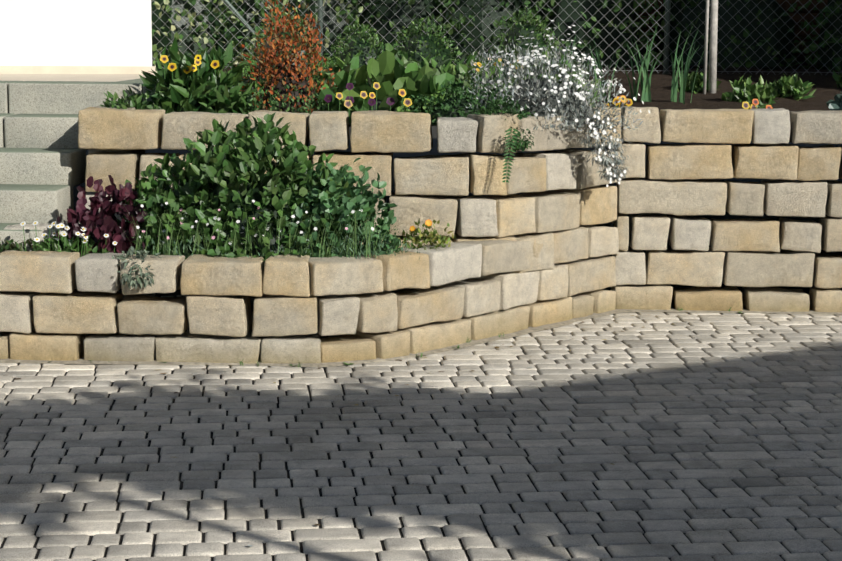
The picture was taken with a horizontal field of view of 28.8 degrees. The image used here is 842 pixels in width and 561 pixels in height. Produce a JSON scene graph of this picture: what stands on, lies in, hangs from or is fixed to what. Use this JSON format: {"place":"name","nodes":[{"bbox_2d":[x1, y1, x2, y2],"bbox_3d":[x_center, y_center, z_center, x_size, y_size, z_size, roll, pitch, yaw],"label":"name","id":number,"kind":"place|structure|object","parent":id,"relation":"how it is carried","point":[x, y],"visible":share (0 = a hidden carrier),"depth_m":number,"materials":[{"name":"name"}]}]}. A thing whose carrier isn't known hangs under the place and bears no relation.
{"place":"outdoors","nodes":[
{"label":"outdoors","id":0,"kind":"place"},
{"bbox_2d":[0,283,841,560],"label":"paving joint sand","id":1,"kind":"structure","parent":0,"point":[178,292],"depth_m":5.93,"materials":[{"name":"grey sand"}]},
{"bbox_2d":[68,126,841,255],"bbox_3d":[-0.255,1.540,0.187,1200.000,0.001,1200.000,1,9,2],"label":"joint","id":2,"kind":"object","parent":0,"point":[434,151],"depth_m":18.27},
{"bbox_2d":[0,225,618,366],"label":"granite wall","id":3,"kind":"structure","parent":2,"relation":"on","point":[459,292],"depth_m":7.67,"materials":[{"name":"beige stone"}]},
{"bbox_2d":[78,106,621,272],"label":"granite wall","id":4,"kind":"structure","parent":3,"relation":"on","point":[116,142],"depth_m":8.39,"materials":[{"name":"beige stone"}]},
{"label":"bed soil","id":5,"kind":"object","parent":3,"relation":"on","visible":0},
{"bbox_2d":[4,222,67,244],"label":"stair step","id":6,"kind":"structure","parent":5,"relation":"on","point":[43,227],"depth_m":8.05,"materials":[{"name":"stone"}]},
{"bbox_2d":[0,113,88,293],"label":"stair steps","id":7,"kind":"structure","parent":5,"relation":"on","point":[42,165],"depth_m":8.58,"materials":[{"name":"stone"}]},
{"bbox_2d":[0,232,117,256],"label":"ground cover plant","id":8,"kind":"object","parent":5,"relation":"on","point":[53,246],"visible":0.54,"depth_m":7.89,"materials":[{"name":"green plant"}]},
{"bbox_2d":[47,175,148,255],"bbox_3d":[-1.588,-0.297,7.999,0.567,0.432,0.411,1,9,2],"label":"heuchera","id":9,"kind":"object","parent":5,"relation":"on","point":[95,225],"visible":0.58,"depth_m":7.93,"materials":[{"name":"purple plant"}]},
{"bbox_2d":[20,200,390,258],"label":"bed flowers","id":10,"kind":"object","parent":5,"relation":"on","point":[66,228],"visible":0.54,"depth_m":7.81,"materials":[{"name":"green plant"}]},
{"bbox_2d":[115,112,400,260],"bbox_3d":[-0.813,-0.442,8.040,1.446,0.743,0.769,1,9,2],"label":"sedum bush","id":11,"kind":"object","parent":5,"relation":"on","point":[291,181],"visible":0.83,"depth_m":7.85,"materials":[{"name":"green plant"}]},
{"bbox_2d":[112,214,455,288],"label":"groundcover plants","id":12,"kind":"object","parent":5,"relation":"on","point":[133,282],"visible":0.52,"depth_m":7.83,"materials":[{"name":"green plant"}]},
{"bbox_2d":[410,219,431,230],"bbox_3d":[-0.001,-0.272,8.058,0.112,0.060,0.022,2,9,11],"label":"orange flower","id":13,"kind":"object","parent":12,"relation":"attached to","point":[428,222],"visible":1,"depth_m":8.05,"materials":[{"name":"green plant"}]},
{"bbox_2d":[0,293,841,560],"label":"paving stones","id":14,"kind":"object","parent":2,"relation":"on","point":[767,343],"visible":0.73,"depth_m":6.10,"materials":[{"name":"stone"}]},
{"bbox_2d":[50,307,745,366],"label":"weeds","id":15,"kind":"object","parent":14,"relation":"on","point":[241,362],"visible":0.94,"depth_m":7.67,"materials":[{"name":"green plant"}]},
{"bbox_2d":[2,314,837,546],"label":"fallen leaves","id":16,"kind":"object","parent":14,"relation":"on","point":[398,395],"visible":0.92,"depth_m":7.42,"materials":[{"name":"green plant"}]},
{"bbox_2d":[0,309,841,366],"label":"retaining wall base course","id":17,"kind":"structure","parent":14,"relation":"on","point":[469,343],"depth_m":7.96,"materials":[{"name":"grey stone"}]},
{"bbox_2d":[611,106,841,314],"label":"granite wall","id":18,"kind":"structure","parent":2,"relation":"on","point":[752,259],"depth_m":9.16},
{"bbox_2d":[155,56,841,126],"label":"bed soil","id":19,"kind":"structure","parent":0,"point":[826,88],"depth_m":11.31,"materials":[{"name":"brown soil"}]},
{"bbox_2d":[0,71,156,81],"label":"terrace floor","id":20,"kind":"structure","parent":19,"relation":"on","point":[71,77],"depth_m":10.42,"materials":[{"name":"beige stone"}]},
{"bbox_2d":[0,0,151,65],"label":"house walls","id":21,"kind":"structure","parent":20,"relation":"on","point":[75,32],"depth_m":11.28,"materials":[{"name":"white paint"}]},
{"bbox_2d":[0,66,154,73],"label":"house plinth","id":22,"kind":"structure","parent":20,"relation":"on","point":[70,69],"depth_m":11.29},
{"bbox_2d":[0,72,242,113],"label":"stair step","id":23,"kind":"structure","parent":19,"relation":"on","point":[46,97],"depth_m":9.12,"materials":[{"name":"stone"}]},
{"bbox_2d":[151,0,379,66],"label":"variegated shrub","id":24,"kind":"object","parent":19,"relation":"on","point":[176,23],"visible":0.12,"depth_m":12.73,"materials":[{"name":"green plant"}]},
{"bbox_2d":[100,37,454,124],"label":"yellow flowering plants","id":25,"kind":"object","parent":19,"relation":"on","point":[181,91],"visible":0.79,"depth_m":8.79,"materials":[{"name":"green plant"}]},
{"bbox_2d":[230,0,350,122],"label":"red-leaved shrub","id":26,"kind":"object","parent":19,"relation":"on","point":[287,88],"visible":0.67,"depth_m":8.85,"materials":[{"name":"orange plant"}]},
{"bbox_2d":[242,53,341,77],"bbox_3d":[-0.978,-1.623,12.289,0.718,0.195,1.058,1,9,2],"label":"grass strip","id":27,"kind":"object","parent":19,"relation":"on","point":[248,69],"depth_m":12.10,"materials":[{"name":"green plant"}]},
{"bbox_2d":[242,6,558,88],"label":"shrubs","id":28,"kind":"object","parent":19,"relation":"on","point":[416,46],"visible":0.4,"depth_m":11.24,"materials":[{"name":"green plant"}]},
{"bbox_2d":[223,0,670,73],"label":"fence posts","id":29,"kind":"object","parent":19,"relation":"on","point":[666,27],"visible":0.29,"depth_m":12.42,"materials":[{"name":"grey metal"}]},
{"bbox_2d":[160,20,771,186],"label":"bed flowers","id":30,"kind":"object","parent":19,"relation":"on","point":[348,102],"visible":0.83,"depth_m":8.62,"materials":[{"name":"plant"}]},
{"bbox_2d":[399,70,535,182],"bbox_3d":[0.294,-0.835,8.649,0.893,0.556,0.592,6,10,33],"label":"parsley plant","id":31,"kind":"object","parent":19,"relation":"on","point":[453,105],"visible":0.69,"depth_m":8.60,"materials":[{"name":"green plant"}]},
{"bbox_2d":[151,0,841,74],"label":"chain link fence","id":32,"kind":"object","parent":19,"relation":"on","point":[550,32],"visible":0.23,"depth_m":12.38,"materials":[{"name":"silver metal"}]},
{"bbox_2d":[463,34,642,181],"bbox_3d":[0.636,-0.939,8.818,1.118,0.792,0.796,4,9,21],"label":"white flowering plant","id":33,"kind":"object","parent":19,"relation":"on","point":[571,107],"visible":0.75,"depth_m":8.69,"materials":[{"name":"white plant"}]},
{"bbox_2d":[310,43,841,110],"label":"green leafy plants","id":34,"kind":"object","parent":19,"relation":"on","point":[784,87],"visible":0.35,"depth_m":9.84,"materials":[{"name":"green plant"}]},
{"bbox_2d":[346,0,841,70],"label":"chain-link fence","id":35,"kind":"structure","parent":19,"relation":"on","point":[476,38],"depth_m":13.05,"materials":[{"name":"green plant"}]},
{"bbox_2d":[489,24,716,103],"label":"green plants","id":36,"kind":"object","parent":19,"relation":"on","point":[645,91],"visible":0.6,"depth_m":10.37,"materials":[{"name":"green plant"}]},
{"bbox_2d":[703,0,717,93],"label":"post","id":37,"kind":"object","parent":19,"relation":"in","point":[712,81],"visible":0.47,"depth_m":10.95,"materials":[{"name":"grey metal"}]},
{"bbox_2d":[635,0,827,68],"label":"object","id":38,"kind":"structure","parent":0,"point":[796,17],"depth_m":14.28,"materials":[{"name":"black"}]}
]}

